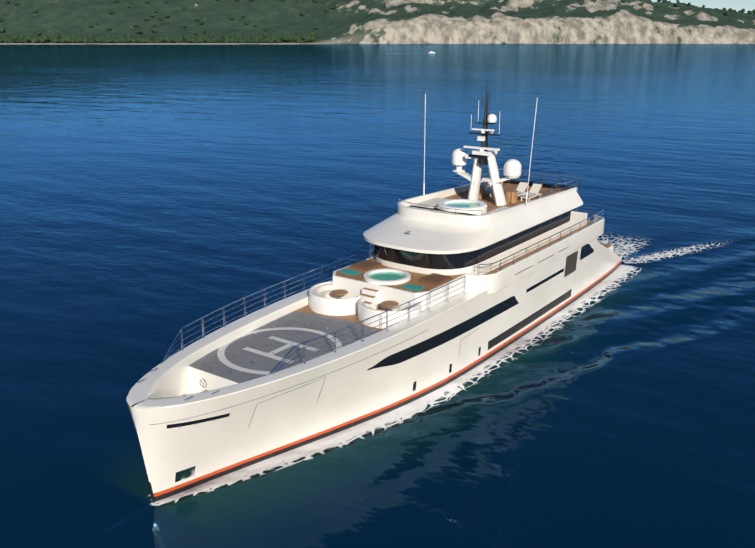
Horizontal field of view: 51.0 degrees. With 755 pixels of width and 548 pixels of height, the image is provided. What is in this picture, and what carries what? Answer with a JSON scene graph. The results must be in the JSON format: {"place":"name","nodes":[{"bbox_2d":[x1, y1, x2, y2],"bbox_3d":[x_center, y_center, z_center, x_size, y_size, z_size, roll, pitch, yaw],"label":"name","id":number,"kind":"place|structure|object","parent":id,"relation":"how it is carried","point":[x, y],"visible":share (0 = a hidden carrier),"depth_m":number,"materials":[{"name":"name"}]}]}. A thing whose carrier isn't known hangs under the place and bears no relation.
{"place":"outdoors","nodes":[
{"label":"outdoors","id":0,"kind":"place"},
{"bbox_2d":[198,236,536,382],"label":"deck floor","id":1,"kind":"structure","parent":0,"point":[350,318],"depth_m":41.97,"materials":[{"name":"brown wood"}]},
{"bbox_2d":[189,311,379,382],"bbox_3d":[-4.294,3.449,37.971,6.240,0.001,8.850,12,20,34],"label":"helideck","id":2,"kind":"object","parent":1,"relation":"on","point":[259,341],"visible":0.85,"depth_m":38.14,"materials":[{"name":"grey paint"}]},
{"bbox_2d":[217,327,342,374],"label":"helideck markings","id":3,"kind":"object","parent":2,"relation":"on","point":[221,356],"visible":0.73,"depth_m":37.64,"materials":[{"name":"white paint"}]},
{"bbox_2d":[210,318,365,378],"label":"helideck tie downs","id":4,"kind":"structure","parent":2,"relation":"on","point":[273,352],"depth_m":37.51,"materials":[{"name":"metal"}]},
{"bbox_2d":[309,256,472,328],"bbox_3d":[0.552,0.866,44.245,6.720,1.350,7.728,12,20,34],"label":"deck structure","id":5,"kind":"object","parent":1,"relation":"on","point":[350,301],"visible":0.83,"depth_m":42.17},
{"bbox_2d":[324,294,340,298],"bbox_3d":[-0.722,1.760,42.659,6.377,0.300,3.019,12,20,34],"label":"seat cushion","id":6,"kind":"object","parent":5,"relation":"attached to","point":[332,296],"visible":0.02,"depth_m":44.35,"materials":[{"name":"white fabric"}]},
{"bbox_2d":[331,289,398,310],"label":"round tables","id":7,"kind":"object","parent":5,"relation":"on","point":[389,304],"visible":0.79,"depth_m":41.87,"materials":[{"name":"brown wood"}]},
{"bbox_2d":[312,283,418,309],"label":"lounge cushions","id":8,"kind":"object","parent":5,"relation":"on","point":[322,290],"visible":0.15,"depth_m":44.08,"materials":[{"name":"white fabric"}]},
{"bbox_2d":[369,272,404,279],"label":"spa water","id":9,"kind":"structure","parent":5,"relation":"in","point":[387,276],"depth_m":44.11,"materials":[{"name":"teal liquid"}]},
{"bbox_2d":[335,257,465,310],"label":"wooden deck","id":10,"kind":"structure","parent":5,"relation":"on","point":[415,278],"depth_m":43.75,"materials":[{"name":"brown wood"}]},
{"bbox_2d":[339,269,424,290],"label":"spa towels","id":11,"kind":"object","parent":10,"relation":"on","point":[406,286],"visible":1,"depth_m":42.55,"materials":[{"name":"teal fabric"}]},
{"bbox_2d":[363,268,410,284],"bbox_3d":[0.531,0.252,44.030,2.640,0.450,2.640,12,20,34],"label":"hot tub rim","id":12,"kind":"object","parent":10,"relation":"on","point":[405,279],"visible":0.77,"depth_m":43.45,"materials":[{"name":"white plastic"}]},
{"bbox_2d":[350,260,451,284],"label":"spa sunpads","id":13,"kind":"object","parent":10,"relation":"on","point":[435,278],"visible":1,"depth_m":44.02,"materials":[{"name":"brown"}]},
{"bbox_2d":[363,179,587,274],"bbox_3d":[6.989,-2.271,52.667,7.640,6.120,20.250,12,20,34],"label":"superstructure","id":14,"kind":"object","parent":1,"relation":"on","point":[433,232],"depth_m":46.73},
{"bbox_2d":[398,199,481,214],"bbox_3d":[3.461,-3.938,47.034,5.928,0.331,0.928,12,20,34],"label":"railing","id":15,"kind":"object","parent":14,"relation":"on","point":[440,207],"visible":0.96,"depth_m":46.34,"materials":[{"name":"silver metal"}]},
{"bbox_2d":[373,210,570,269],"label":"bridge windows","id":16,"kind":"structure","parent":14,"relation":"attached to","point":[467,259],"depth_m":45.62,"materials":[{"name":"black glass"}]},
{"bbox_2d":[373,246,476,268],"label":"window mullions","id":17,"kind":"object","parent":16,"relation":"attached to","point":[438,258],"visible":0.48,"depth_m":44.72,"materials":[{"name":"black metal"}]},
{"bbox_2d":[423,94,537,204],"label":"antennas","id":18,"kind":"object","parent":14,"relation":"on","point":[499,129],"visible":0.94,"depth_m":50.27,"materials":[{"name":"white metal"}]},
{"bbox_2d":[500,169,577,191],"bbox_3d":[11.406,-6.889,57.706,6.740,1.031,0.140,12,20,34],"label":"railing","id":19,"kind":"object","parent":14,"relation":"on","point":[545,181],"visible":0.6,"depth_m":57.20,"materials":[{"name":"silver metal"}]},
{"bbox_2d":[546,180,575,193],"bbox_3d":[12.508,-5.894,53.879,0.140,0.783,5.176,12,20,34],"label":"railing","id":20,"kind":"object","parent":14,"relation":"on","point":[561,188],"visible":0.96,"depth_m":53.76,"materials":[{"name":"silver metal"}]},
{"bbox_2d":[0,44,754,547],"bbox_3d":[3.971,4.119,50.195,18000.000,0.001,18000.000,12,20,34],"label":"sea water","id":21,"kind":"structure","parent":0,"point":[154,198],"depth_m":63.52,"materials":[{"name":"blue liquid"}]},
{"bbox_2d":[127,238,621,501],"bbox_3d":[4.046,2.671,49.869,8.452,6.160,46.744,12,20,34],"label":"yacht hull","id":22,"kind":"object","parent":21,"relation":"on","point":[355,394],"visible":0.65,"depth_m":37.02,"materials":[{"name":"white paint"}]},
{"bbox_2d":[148,482,154,502],"bbox_3d":[-9.233,9.166,32.502,0.120,1.515,0.315,12,20,34],"label":"bow stem","id":23,"kind":"object","parent":22,"relation":"attached to","point":[151,492],"visible":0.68,"depth_m":32.38,"materials":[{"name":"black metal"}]},
{"bbox_2d":[175,466,195,481],"bbox_3d":[-8.023,8.354,33.049,0.913,0.500,0.121,-13,21,-37],"label":"anchor pocket","id":24,"kind":"object","parent":22,"relation":"on","point":[184,474],"visible":1,"depth_m":33.04,"materials":[{"name":"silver metal"}]},
{"bbox_2d":[180,366,238,396],"bbox_3d":[-8.000,5.463,33.185,4.126,1.100,3.860,12,20,34],"label":"bulkhead","id":25,"kind":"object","parent":22,"relation":"in","point":[214,382],"depth_m":35.26,"materials":[{"name":"white paint"}]},
{"bbox_2d":[137,368,219,401],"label":"mooring fittings","id":26,"kind":"object","parent":25,"relation":"on","point":[184,394],"visible":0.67,"depth_m":33.35,"materials":[{"name":"silver metal"}]},
{"bbox_2d":[126,279,486,408],"bbox_3d":[1.659,1.381,46.010,8.452,1.550,38.530,12,20,34],"label":"bulwark","id":27,"kind":"object","parent":22,"relation":"on","point":[165,384],"visible":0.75,"depth_m":35.78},
{"bbox_2d":[161,254,356,363],"bbox_3d":[-5.677,1.320,41.734,0.765,1.059,16.675,9,19,28],"label":"railing","id":28,"kind":"object","parent":27,"relation":"on","point":[224,317],"visible":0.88,"depth_m":40.32,"materials":[{"name":"silver metal"}]},
{"bbox_2d":[270,276,465,374],"bbox_3d":[0.338,2.237,38.680,0.548,1.059,14.632,14,21,38],"label":"railing","id":29,"kind":"object","parent":27,"relation":"on","point":[334,349],"visible":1,"depth_m":37.30,"materials":[{"name":"silver metal"}]},
{"bbox_2d":[149,247,567,428],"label":"hull panel seams","id":30,"kind":"object","parent":22,"relation":"on","point":[333,371],"visible":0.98,"depth_m":35.06,"materials":[{"name":"silver metal"}]},
{"bbox_2d":[166,244,593,428],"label":"hull windows","id":31,"kind":"structure","parent":22,"relation":"on","point":[450,333],"depth_m":42.57,"materials":[{"name":"black glass"}]},
{"bbox_2d":[368,215,604,294],"bbox_3d":[8.097,-2.174,54.308,8.933,1.190,19.650,12,20,34],"label":"bulwark","id":32,"kind":"object","parent":22,"relation":"on","point":[497,281],"visible":0.44,"depth_m":49.18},
{"bbox_2d":[483,220,594,274],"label":"side deck","id":33,"kind":"structure","parent":32,"relation":"on","point":[556,240],"depth_m":52.02,"materials":[{"name":"brown wood"}]},
{"bbox_2d":[576,206,593,218],"bbox_3d":[13.593,-5.035,61.443,6.640,1.051,0.140,12,20,34],"label":"railing","id":34,"kind":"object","parent":33,"relation":"on","point":[577,209],"depth_m":59.82,"materials":[{"name":"silver metal"}]},
{"bbox_2d":[477,209,603,275],"bbox_3d":[11.349,-2.348,51.722,0.742,0.651,18.740,12,20,34],"label":"deck rail","id":35,"kind":"object","parent":32,"relation":"on","point":[537,250],"visible":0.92,"depth_m":49.50,"materials":[{"name":"silver metal"}]},
{"bbox_2d":[488,289,571,349],"bbox_3d":[10.171,2.785,51.510,0.053,0.560,12.500,12,20,34],"label":"window","id":36,"kind":"structure","parent":22,"relation":"attached to","point":[501,337],"depth_m":50.75,"materials":[{"name":"black glass"}]},
{"bbox_2d":[564,251,577,276],"bbox_3d":[13.501,-0.712,55.162,0.069,1.500,2.101,11,20,33],"label":"balcony recess","id":37,"kind":"object","parent":22,"relation":"attached to","point":[571,263],"visible":0.87,"depth_m":55.15,"materials":[{"name":"grey"}]},
{"bbox_2d":[600,243,620,255],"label":"stern deck","id":38,"kind":"structure","parent":22,"relation":"on","point":[607,245],"depth_m":63.35,"materials":[{"name":"brown wood"}]},
{"bbox_2d":[0,0,754,43],"bbox_3d":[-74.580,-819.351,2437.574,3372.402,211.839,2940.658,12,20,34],"label":"coast terrain","id":39,"kind":"structure","parent":0,"point":[493,22],"depth_m":2136.90,"materials":[{"name":"green plant"}]},
{"bbox_2d":[0,0,754,42],"bbox_3d":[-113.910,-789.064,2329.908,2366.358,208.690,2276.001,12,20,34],"label":"trees","id":40,"kind":"object","parent":39,"relation":"on","point":[194,37],"visible":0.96,"depth_m":2037.55,"materials":[{"name":"green plant"}]},
{"bbox_2d":[408,197,508,214],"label":"sun deck sunpads","id":41,"kind":"object","parent":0,"point":[435,201],"visible":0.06,"depth_m":49.86,"materials":[{"name":"white fabric"}]},
{"bbox_2d":[445,202,479,206],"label":"hot tub water","id":42,"kind":"structure","parent":0,"point":[460,204],"depth_m":49.98,"materials":[{"name":"teal liquid"}]},
{"bbox_2d":[433,183,563,211],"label":"sun deck floor","id":43,"kind":"structure","parent":0,"point":[488,200],"depth_m":54.19,"materials":[{"name":"brown wood"}]},
{"bbox_2d":[437,199,486,214],"bbox_3d":[5.313,-4.186,49.654,3.100,0.460,3.100,12,20,34],"label":"hot tub","id":44,"kind":"object","parent":43,"relation":"on","point":[483,206],"visible":0.69,"depth_m":48.76,"materials":[{"name":"white plastic"}]},
{"bbox_2d":[452,88,521,205],"bbox_3d":[7.055,-8.312,50.897,4.960,7.650,1.794,12,20,34],"label":"mast","id":45,"kind":"object","parent":43,"relation":"on","point":[512,168],"depth_m":50.72,"materials":[{"name":"white metal"}]},
{"bbox_2d":[478,186,517,202],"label":"sun deck drums","id":46,"kind":"object","parent":43,"relation":"on","point":[511,196],"visible":0.62,"depth_m":52.01,"materials":[{"name":"brown wood"}]},
{"bbox_2d":[485,187,540,200],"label":"lounge chair frames","id":47,"kind":"structure","parent":43,"relation":"on","point":[518,195],"depth_m":53.64,"materials":[{"name":"white metal"}]},
{"bbox_2d":[480,178,541,196],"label":"lounge chair cushions","id":48,"kind":"object","parent":47,"relation":"on","point":[533,191],"visible":0.52,"depth_m":54.02,"materials":[{"name":"white fabric"}]},
{"bbox_2d":[651,0,754,13],"label":"sky","id":49,"kind":"structure","parent":0,"point":[737,5],"materials":[{"name":"white"}]}
]}

